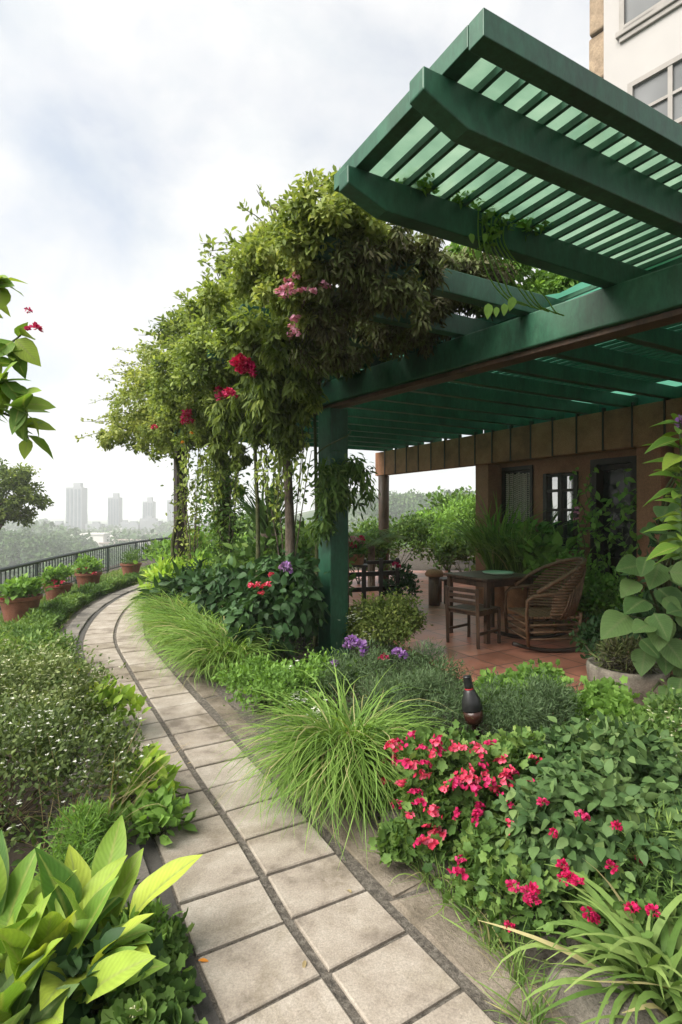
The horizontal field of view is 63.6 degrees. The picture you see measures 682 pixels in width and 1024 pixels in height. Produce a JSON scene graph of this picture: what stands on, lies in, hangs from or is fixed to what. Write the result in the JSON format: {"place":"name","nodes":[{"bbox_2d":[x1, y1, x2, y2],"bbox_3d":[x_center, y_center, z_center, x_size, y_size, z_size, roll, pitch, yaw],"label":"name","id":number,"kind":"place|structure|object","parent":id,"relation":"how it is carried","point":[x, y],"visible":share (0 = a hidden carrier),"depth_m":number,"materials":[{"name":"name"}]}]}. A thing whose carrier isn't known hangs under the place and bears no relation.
{"place":"outdoors","nodes":[
{"label":"outdoors","id":0,"kind":"place"},
{"bbox_2d":[83,587,494,1023],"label":"path","id":1,"kind":"structure","parent":0,"point":[405,979],"depth_m":2.23,"materials":[{"name":"stone"}]},
{"bbox_2d":[99,741,193,812],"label":"leafy shrub","id":2,"kind":"object","parent":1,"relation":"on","point":[172,770],"visible":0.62,"depth_m":2.89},
{"bbox_2d":[0,0,591,518],"label":"sky","id":3,"kind":"structure","parent":0,"point":[131,131],"materials":[{"name":"white"}]},
{"bbox_2d":[0,506,680,973],"bbox_3d":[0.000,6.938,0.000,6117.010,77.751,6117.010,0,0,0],"label":"ground","id":4,"kind":"structure","parent":0,"point":[54,516],"depth_m":6.22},
{"bbox_2d":[0,458,54,529],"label":"tree","id":5,"kind":"object","parent":4,"relation":"on","point":[20,487],"visible":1,"depth_m":21.82,"materials":[{"name":"green plant"}]},
{"bbox_2d":[0,275,55,459],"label":"rose shrub","id":6,"kind":"object","parent":4,"relation":"on","point":[21,353],"visible":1,"depth_m":2.12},
{"bbox_2d":[0,954,79,1023],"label":"hosta","id":7,"kind":"object","parent":4,"relation":"on","point":[20,1011],"visible":0.53,"depth_m":1.59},
{"bbox_2d":[0,636,128,753],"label":"white flower shrub","id":8,"kind":"object","parent":4,"relation":"on","point":[22,667],"visible":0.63,"depth_m":3.70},
{"bbox_2d":[0,566,150,638],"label":"grass","id":9,"kind":"structure","parent":4,"relation":"on","point":[114,573],"depth_m":9.94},
{"bbox_2d":[0,572,52,622],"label":"potted plant","id":10,"kind":"object","parent":9,"relation":"on","point":[22,595],"visible":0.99,"depth_m":7.82,"materials":[{"name":"plant"}]},
{"bbox_2d":[0,623,95,703],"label":"shrub","id":11,"kind":"object","parent":9,"relation":"on","point":[33,637],"visible":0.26,"depth_m":5.21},
{"bbox_2d":[37,563,76,599],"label":"potted plant","id":12,"kind":"object","parent":9,"relation":"on","point":[57,576],"visible":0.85,"depth_m":9.64,"materials":[{"name":"plant"}]},
{"bbox_2d":[0,568,151,683],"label":"lawn border","id":13,"kind":"object","parent":9,"relation":"on","point":[50,614],"visible":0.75,"depth_m":8.35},
{"bbox_2d":[69,553,104,586],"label":"potted plant","id":14,"kind":"object","parent":9,"relation":"on","point":[89,571],"visible":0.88,"depth_m":11.26,"materials":[{"name":"plant"}]},
{"bbox_2d":[118,545,142,575],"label":"potted plant","id":15,"kind":"object","parent":9,"relation":"on","point":[128,566],"visible":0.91,"depth_m":13.48,"materials":[{"name":"plant"}]},
{"bbox_2d":[66,483,87,530],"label":"tower block","id":16,"kind":"structure","parent":4,"relation":"on","point":[76,504],"depth_m":450.00,"materials":[{"name":"white concrete"}]},
{"bbox_2d":[0,684,156,853],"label":"white flower shrub","id":17,"kind":"object","parent":4,"relation":"on","point":[61,747],"visible":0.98,"depth_m":2.73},
{"bbox_2d":[0,815,202,1023],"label":"hosta","id":18,"kind":"object","parent":4,"relation":"on","point":[75,896],"visible":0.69,"depth_m":1.86,"materials":[{"name":"plant"}]},
{"bbox_2d":[0,537,211,609],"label":"railing","id":19,"kind":"object","parent":4,"relation":"on","point":[37,563],"visible":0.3,"depth_m":11.81,"materials":[{"name":"black metal"}]},
{"bbox_2d":[108,493,122,526],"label":"tower block","id":20,"kind":"structure","parent":4,"relation":"on","point":[115,509],"depth_m":490.00,"materials":[{"name":"white concrete"}]},
{"bbox_2d":[62,582,198,1022],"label":"path kerb","id":21,"kind":"structure","parent":4,"relation":"on","point":[83,617],"depth_m":3.41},
{"bbox_2d":[114,781,197,845],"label":"leafy shrub","id":22,"kind":"object","parent":21,"relation":"on","point":[163,810],"visible":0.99,"depth_m":2.65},
{"bbox_2d":[80,908,207,1023],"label":"ground plant","id":23,"kind":"object","parent":4,"relation":"on","point":[169,993],"visible":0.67,"depth_m":1.67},
{"bbox_2d":[129,557,216,617],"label":"strap leaf shrub","id":24,"kind":"object","parent":4,"relation":"on","point":[177,583],"visible":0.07,"depth_m":7.74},
{"bbox_2d":[157,447,213,563],"bbox_3d":[-2.535,0.236,9.103,0.840,2.731,0.838,0,0,38],"label":"sapling","id":25,"kind":"object","parent":4,"relation":"on","point":[188,526],"visible":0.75,"depth_m":9.10,"materials":[{"name":"green plant"}]},
{"bbox_2d":[180,439,262,581],"bbox_3d":[-1.647,0.245,7.800,1.015,2.713,0.836,0,0,38],"label":"sapling","id":26,"kind":"object","parent":4,"relation":"on","point":[219,533],"visible":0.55,"depth_m":7.76,"materials":[{"name":"green plant"}]},
{"bbox_2d":[0,487,474,577],"bbox_3d":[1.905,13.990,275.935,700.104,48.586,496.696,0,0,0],"label":"forest","id":27,"kind":"object","parent":4,"relation":"on","point":[42,540],"visible":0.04,"depth_m":207.52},
{"bbox_2d":[183,553,314,626],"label":"broadleaf shrub","id":28,"kind":"object","parent":4,"relation":"on","point":[219,589],"visible":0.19,"depth_m":6.37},
{"bbox_2d":[226,474,304,554],"bbox_3d":[-1.040,0.494,7.654,1.325,2.213,1.286,0,0,29],"label":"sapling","id":29,"kind":"object","parent":4,"relation":"on","point":[264,522],"visible":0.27,"depth_m":7.56,"materials":[{"name":"green plant"}]},
{"bbox_2d":[217,549,330,664],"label":"broadleaf shrub","id":30,"kind":"object","parent":4,"relation":"on","point":[288,594],"visible":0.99,"depth_m":5.46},
{"bbox_2d":[244,428,313,558],"bbox_3d":[-0.690,0.216,6.941,1.021,2.771,0.837,0,0,0],"label":"sapling","id":31,"kind":"object","parent":4,"relation":"on","point":[299,521],"visible":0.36,"depth_m":6.98,"materials":[{"name":"green plant"}]},
{"bbox_2d":[209,519,360,596],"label":"leafy shrub","id":32,"kind":"object","parent":4,"relation":"on","point":[248,550],"visible":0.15,"depth_m":7.34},
{"bbox_2d":[41,582,553,1023],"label":"path bedding","id":33,"kind":"object","parent":4,"relation":"on","point":[375,889],"visible":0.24,"depth_m":2.35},
{"bbox_2d":[32,785,135,887],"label":"feathery shrub","id":34,"kind":"object","parent":33,"relation":"on","point":[91,820],"visible":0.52,"depth_m":2.38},
{"bbox_2d":[23,921,162,1023],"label":"broadleaf plant","id":35,"kind":"object","parent":33,"relation":"on","point":[74,962],"visible":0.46,"depth_m":1.71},
{"bbox_2d":[0,706,193,851],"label":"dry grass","id":36,"kind":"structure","parent":33,"relation":"on","point":[113,802],"depth_m":2.66,"materials":[{"name":"plant"}]},
{"bbox_2d":[99,897,182,955],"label":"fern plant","id":37,"kind":"object","parent":33,"relation":"on","point":[156,908],"visible":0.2,"depth_m":1.98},
{"bbox_2d":[77,588,220,1023],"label":"path channel","id":38,"kind":"object","parent":33,"relation":"on","point":[204,1007],"visible":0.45,"depth_m":2.27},
{"bbox_2d":[70,673,151,737],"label":"leafy shrub","id":39,"kind":"object","parent":38,"relation":"on","point":[113,695],"visible":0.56,"depth_m":3.85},
{"bbox_2d":[117,589,197,642],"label":"grass clump","id":40,"kind":"object","parent":33,"relation":"on","point":[176,600],"visible":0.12,"depth_m":6.88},
{"bbox_2d":[123,583,196,631],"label":"grass clump","id":41,"kind":"object","parent":33,"relation":"on","point":[140,602],"visible":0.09,"depth_m":7.46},
{"bbox_2d":[129,592,226,654],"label":"grass clump","id":42,"kind":"object","parent":33,"relation":"on","point":[157,621],"visible":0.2,"depth_m":6.24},
{"bbox_2d":[133,525,247,567],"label":"leafy shrub","id":43,"kind":"object","parent":33,"relation":"on","point":[166,543],"visible":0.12,"depth_m":11.26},
{"bbox_2d":[133,603,267,679],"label":"grass clump","id":44,"kind":"object","parent":33,"relation":"on","point":[191,622],"visible":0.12,"depth_m":5.70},
{"bbox_2d":[142,610,299,694],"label":"grass clump","id":45,"kind":"object","parent":33,"relation":"on","point":[221,650],"visible":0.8,"depth_m":5.15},
{"bbox_2d":[210,646,365,725],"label":"white flower shrub","id":46,"kind":"object","parent":33,"relation":"on","point":[263,672],"visible":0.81,"depth_m":4.17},
{"bbox_2d":[484,893,546,959],"bbox_3d":[0.690,1.558,2.094,0.182,0.149,0.316,0,0,-27],"label":"edging stone","id":47,"kind":"object","parent":33,"relation":"on","point":[534,951],"visible":0.09,"depth_m":1.98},
{"bbox_2d":[433,839,681,980],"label":"shrub","id":48,"kind":"object","parent":33,"relation":"on","point":[485,853],"visible":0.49,"depth_m":1.99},
{"bbox_2d":[535,908,592,964],"bbox_3d":[0.780,1.559,2.015,0.152,0.149,0.288,0,0,-39],"label":"edging stone","id":49,"kind":"object","parent":33,"relation":"on","point":[557,957],"visible":0.07,"depth_m":1.94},
{"bbox_2d":[478,861,681,1023],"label":"lily clump","id":50,"kind":"object","parent":33,"relation":"on","point":[662,990],"visible":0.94,"depth_m":1.76,"materials":[{"name":"green plant"}]},
{"bbox_2d":[545,955,666,1023],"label":"edging stone","id":51,"kind":"object","parent":33,"relation":"on","point":[581,1009],"visible":0.48,"depth_m":1.70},
{"bbox_2d":[1,613,654,965],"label":"ground cover","id":52,"kind":"object","parent":4,"relation":"on","point":[33,841],"visible":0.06,"depth_m":3.87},
{"bbox_2d":[136,551,215,601],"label":"leafy shrub","id":53,"kind":"object","parent":52,"relation":"on","point":[162,568],"visible":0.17,"depth_m":8.41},
{"bbox_2d":[462,675,482,739],"bbox_3d":[0.814,1.312,3.405,0.127,0.594,0.127,0,0,-26],"label":"garden lamp","id":54,"kind":"object","parent":52,"relation":"on","point":[472,707],"visible":0.91,"depth_m":3.37,"materials":[{"name":"brown metal"}]},
{"bbox_2d":[559,675,662,739],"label":"parsley plant","id":55,"kind":"object","parent":52,"relation":"on","point":[604,696],"visible":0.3,"depth_m":3.44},
{"bbox_2d":[595,790,681,917],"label":"parsley plant","id":56,"kind":"object","parent":52,"relation":"on","point":[659,874],"visible":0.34,"depth_m":2.03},
{"bbox_2d":[210,658,468,870],"bbox_3d":[0.015,1.319,3.152,1.569,0.711,1.617,0,0,0],"label":"grass clump","id":57,"kind":"object","parent":4,"relation":"on","point":[317,755],"visible":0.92,"depth_m":2.84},
{"bbox_2d":[148,624,568,1023],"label":"path border","id":58,"kind":"object","parent":4,"relation":"on","point":[464,957],"visible":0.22,"depth_m":2.20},
{"bbox_2d":[380,839,446,902],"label":"grass tuft","id":59,"kind":"object","parent":58,"relation":"on","point":[426,875],"visible":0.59,"depth_m":2.36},
{"bbox_2d":[408,851,476,928],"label":"grass tuft","id":60,"kind":"object","parent":58,"relation":"on","point":[447,886],"visible":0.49,"depth_m":2.27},
{"bbox_2d":[430,876,516,951],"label":"grass tuft","id":61,"kind":"object","parent":58,"relation":"on","point":[471,915],"visible":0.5,"depth_m":2.12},
{"bbox_2d":[441,888,546,975],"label":"grass tuft","id":62,"kind":"object","parent":58,"relation":"on","point":[489,942],"visible":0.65,"depth_m":2.01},
{"bbox_2d":[469,909,564,1020],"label":"grass tuft","id":63,"kind":"object","parent":58,"relation":"on","point":[516,968],"visible":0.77,"depth_m":1.86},
{"bbox_2d":[466,954,571,1023],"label":"grass tuft","id":64,"kind":"object","parent":58,"relation":"on","point":[537,1008],"visible":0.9,"depth_m":1.72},
{"bbox_2d":[342,585,432,657],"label":"box hedge","id":65,"kind":"object","parent":4,"relation":"on","point":[378,621],"visible":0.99,"depth_m":5.87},
{"bbox_2d":[307,634,479,713],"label":"aster bush","id":66,"kind":"object","parent":4,"relation":"on","point":[378,660],"visible":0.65,"depth_m":4.21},
{"bbox_2d":[338,656,493,736],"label":"grey shrub","id":67,"kind":"object","parent":4,"relation":"on","point":[453,699],"visible":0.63,"depth_m":3.72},
{"bbox_2d":[159,8,681,666],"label":"pergola","id":68,"kind":"object","parent":4,"relation":"on","point":[505,118],"visible":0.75,"depth_m":3.02,"materials":[{"name":"green paint"}]},
{"bbox_2d":[75,332,206,559],"bbox_3d":[-3.042,-0.543,8.458,1.827,4.301,3.960,0,0,-32],"label":"climbing vine","id":69,"kind":"object","parent":68,"relation":"attached to","point":[141,421],"visible":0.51,"depth_m":8.22,"materials":[{"name":"green plant"}]},
{"bbox_2d":[133,185,292,548],"bbox_3d":[-1.396,-0.624,5.839,1.572,4.461,4.552,0,0,-19],"label":"climbing vine","id":70,"kind":"object","parent":68,"relation":"attached to","point":[189,363],"visible":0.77,"depth_m":5.48,"materials":[{"name":"green plant"}]},
{"bbox_2d":[203,314,344,586],"bbox_3d":[-0.765,0.038,5.264,0.895,3.126,3.079,0,0,-26],"label":"climbing vine","id":71,"kind":"object","parent":68,"relation":"attached to","point":[267,405],"visible":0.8,"depth_m":4.94,"materials":[{"name":"green plant"}]},
{"bbox_2d":[219,164,393,645],"bbox_3d":[-0.542,-0.316,4.572,0.997,3.834,3.922,0,0,-14],"label":"climbing vine","id":72,"kind":"object","parent":68,"relation":"attached to","point":[270,261],"visible":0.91,"depth_m":3.06,"materials":[{"name":"green plant"}]},
{"bbox_2d":[305,428,380,547],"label":"post vine","id":73,"kind":"object","parent":68,"relation":"attached to","point":[350,471],"visible":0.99,"depth_m":5.68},
{"bbox_2d":[313,295,457,649],"bbox_3d":[-0.053,-0.340,4.917,2.416,3.880,1.964,0,0,42],"label":"climbing vine","id":74,"kind":"object","parent":68,"relation":"attached to","point":[347,374],"depth_m":6.24,"materials":[{"name":"plant"}]},
{"bbox_2d":[287,223,520,609],"bbox_3d":[0.545,-0.261,4.415,1.717,3.723,3.192,0,0,11],"label":"climbing vine","id":75,"kind":"object","parent":68,"relation":"attached to","point":[369,288],"visible":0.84,"depth_m":3.36,"materials":[{"name":"green plant"}]},
{"bbox_2d":[395,172,563,318],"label":"rafter vine","id":76,"kind":"object","parent":68,"relation":"attached to","point":[512,300],"visible":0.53,"depth_m":2.79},
{"bbox_2d":[444,242,580,318],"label":"climbing vine","id":77,"kind":"object","parent":68,"relation":"attached to","point":[546,282],"visible":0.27,"depth_m":4.31,"materials":[{"name":"green plant"}]},
{"bbox_2d":[345,719,547,880],"bbox_3d":[0.495,1.322,2.677,1.097,0.564,1.072,0,0,23],"label":"geranium bush","id":78,"kind":"object","parent":4,"relation":"on","point":[449,779],"visible":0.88,"depth_m":2.51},
{"bbox_2d":[418,485,475,560],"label":"garden bush","id":79,"kind":"object","parent":4,"relation":"on","point":[439,497],"visible":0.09,"depth_m":17.37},
{"bbox_2d":[474,658,573,728],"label":"parsley plant","id":80,"kind":"object","parent":4,"relation":"on","point":[548,668],"visible":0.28,"depth_m":3.97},
{"bbox_2d":[455,661,597,760],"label":"grey shrub","id":81,"kind":"object","parent":4,"relation":"on","point":[548,703],"visible":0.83,"depth_m":3.42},
{"bbox_2d":[453,709,681,931],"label":"rose bush","id":82,"kind":"object","parent":4,"relation":"on","point":[604,782],"visible":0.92,"depth_m":2.19,"materials":[{"name":"plant"}]},
{"bbox_2d":[582,678,681,780],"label":"white flower shrub","id":83,"kind":"object","parent":4,"relation":"on","point":[654,716],"visible":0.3,"depth_m":3.08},
{"bbox_2d":[642,413,681,564],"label":"tall flower","id":84,"kind":"object","parent":4,"relation":"on","point":[671,462],"visible":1,"depth_m":3.29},
{"bbox_2d":[349,571,681,731],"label":"terrace","id":85,"kind":"structure","parent":0,"point":[503,655],"depth_m":6.67,"materials":[{"name":"tile"}]},
{"bbox_2d":[352,564,367,618],"bbox_3d":[0.220,1.198,8.350,0.360,0.805,0.280,0,0,0],"label":"plant stand","id":86,"kind":"object","parent":85,"relation":"on","point":[363,566],"visible":0.37,"depth_m":8.23,"materials":[{"name":"brown wood"}]},
{"bbox_2d":[349,535,370,564],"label":"potted plant","id":87,"kind":"object","parent":86,"relation":"on","point":[356,544],"visible":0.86,"depth_m":8.24,"materials":[{"name":"ceramic"}]},
{"bbox_2d":[349,527,396,583],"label":"garden bush","id":88,"kind":"object","parent":85,"relation":"on","point":[379,550],"visible":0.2,"depth_m":12.09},
{"bbox_2d":[349,558,399,607],"bbox_3d":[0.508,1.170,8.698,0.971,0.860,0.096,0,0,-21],"label":"wooden chair","id":89,"kind":"object","parent":85,"relation":"on","point":[380,573],"visible":0.42,"depth_m":8.71,"materials":[{"name":"brown wood"}]},
{"bbox_2d":[349,520,413,586],"bbox_3d":[0.581,0.880,11.256,1.612,1.439,1.547,0,0,-28],"label":"palm","id":90,"kind":"object","parent":85,"relation":"on","point":[381,539],"visible":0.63,"depth_m":11.13,"materials":[{"name":"green plant"}]},
{"bbox_2d":[348,507,437,576],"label":"garden bush","id":91,"kind":"object","parent":85,"relation":"on","point":[409,530],"visible":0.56,"depth_m":13.40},
{"bbox_2d":[383,562,422,600],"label":"rose plant","id":92,"kind":"object","parent":85,"relation":"on","point":[407,577],"visible":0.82,"depth_m":8.83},
{"bbox_2d":[425,569,443,605],"bbox_3d":[1.600,1.285,9.429,0.330,0.630,0.325,0,0,0],"label":"wooden bollard","id":93,"kind":"object","parent":85,"relation":"on","point":[433,575],"visible":1,"depth_m":9.34,"materials":[{"name":"brown wood"}]},
{"bbox_2d":[398,494,475,570],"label":"garden bush","id":94,"kind":"object","parent":85,"relation":"on","point":[443,517],"visible":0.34,"depth_m":14.79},
{"bbox_2d":[422,525,475,572],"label":"garden bush","id":95,"kind":"object","parent":85,"relation":"on","point":[446,548],"visible":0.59,"depth_m":12.99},
{"bbox_2d":[445,585,500,648],"bbox_3d":[1.608,1.250,6.710,0.516,0.702,0.488,0,0,-41],"label":"wooden chair","id":96,"kind":"object","parent":85,"relation":"on","point":[472,608],"visible":1,"depth_m":6.62,"materials":[{"name":"brown wood"}]},
{"bbox_2d":[444,570,536,643],"bbox_3d":[1.930,1.202,7.150,0.860,0.790,0.800,0,0,-29],"label":"garden table","id":97,"kind":"object","parent":85,"relation":"on","point":[487,582],"visible":0.74,"depth_m":6.95,"materials":[{"name":"brown wood"}]},
{"bbox_2d":[427,487,563,611],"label":"potted plant","id":98,"kind":"object","parent":85,"relation":"on","point":[490,563],"visible":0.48,"depth_m":8.78,"materials":[{"name":"green plant"}]},
{"bbox_2d":[453,510,570,617],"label":"potted plant","id":99,"kind":"object","parent":85,"relation":"on","point":[517,598],"visible":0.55,"depth_m":8.29,"materials":[{"name":"green plant"}]},
{"bbox_2d":[375,385,681,639],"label":"garden house","id":100,"kind":"structure","parent":85,"relation":"on","point":[607,441],"depth_m":8.12,"materials":[{"name":"wood"}]},
{"bbox_2d":[502,465,532,546],"bbox_3d":[2.980,-0.055,9.198,0.130,1.410,0.680,0,0,-28],"label":"window","id":101,"kind":"structure","parent":100,"relation":"in","point":[528,467],"depth_m":9.30,"materials":[{"name":"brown wood"}]},
{"bbox_2d":[506,470,529,523],"bbox_3d":[2.971,-0.167,9.194,0.042,1.047,0.600,0,0,-28],"label":"window shutter","id":102,"kind":"object","parent":100,"relation":"hanging from","point":[523,484],"visible":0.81,"depth_m":9.17,"materials":[{"name":"brown wood"}]},
{"bbox_2d":[543,471,578,548],"bbox_3d":[3.372,-0.025,8.410,0.090,1.150,0.640,0,0,-28],"label":"window","id":103,"kind":"structure","parent":100,"relation":"in","point":[557,497],"depth_m":8.38,"materials":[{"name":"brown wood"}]},
{"bbox_2d":[567,467,642,625],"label":"wall vine","id":104,"kind":"object","parent":100,"relation":"attached to","point":[596,524],"depth_m":7.49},
{"bbox_2d":[590,455,636,612],"bbox_3d":[3.823,0.425,7.630,0.160,2.350,0.720,0,0,-28],"label":"door","id":105,"kind":"structure","parent":100,"relation":"in","point":[612,471],"depth_m":7.73,"materials":[{"name":"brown wood"}]},
{"bbox_2d":[501,510,577,619],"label":"broadleaf plant","id":106,"kind":"object","parent":85,"relation":"on","point":[540,558],"visible":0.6,"depth_m":8.00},
{"bbox_2d":[493,557,587,652],"bbox_3d":[2.420,1.065,6.548,1.047,1.057,0.785,0,0,0],"label":"rattan armchair","id":107,"kind":"object","parent":85,"relation":"on","point":[560,607],"visible":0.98,"depth_m":6.34,"materials":[{"name":"brown wicker"}]},
{"bbox_2d":[536,548,643,632],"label":"shrub","id":108,"kind":"object","parent":85,"relation":"on","point":[590,599],"visible":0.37,"depth_m":7.05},
{"bbox_2d":[569,603,680,658],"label":"wall shrub","id":109,"kind":"object","parent":85,"relation":"on","point":[588,635],"visible":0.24,"depth_m":5.34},
{"bbox_2d":[586,655,669,708],"bbox_3d":[2.303,1.411,4.422,0.600,0.370,0.600,0,0,0],"label":"stone bowl","id":110,"kind":"object","parent":85,"relation":"on","point":[645,683],"visible":0.42,"depth_m":4.17,"materials":[{"name":"stone"}]},
{"bbox_2d":[585,634,660,673],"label":"bowl plant","id":111,"kind":"object","parent":110,"relation":"in","point":[616,649],"visible":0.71,"depth_m":4.36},
{"bbox_2d":[600,465,681,711],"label":"leaf plant","id":112,"kind":"object","parent":85,"relation":"on","point":[660,645],"visible":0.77,"depth_m":4.00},
{"bbox_2d":[607,485,681,651],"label":"undergrowth shrub","id":113,"kind":"object","parent":85,"relation":"on","point":[648,596],"visible":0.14,"depth_m":4.79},
{"bbox_2d":[589,0,681,124],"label":"apartment building","id":114,"kind":"structure","parent":0,"point":[635,48],"depth_m":13.26,"materials":[{"name":"paint"}]},
{"bbox_2d":[619,0,667,29],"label":"window","id":115,"kind":"structure","parent":114,"relation":"in","point":[630,11],"depth_m":13.41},
{"bbox_2d":[627,53,681,124],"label":"window","id":116,"kind":"structure","parent":114,"relation":"in","point":[660,88],"depth_m":12.89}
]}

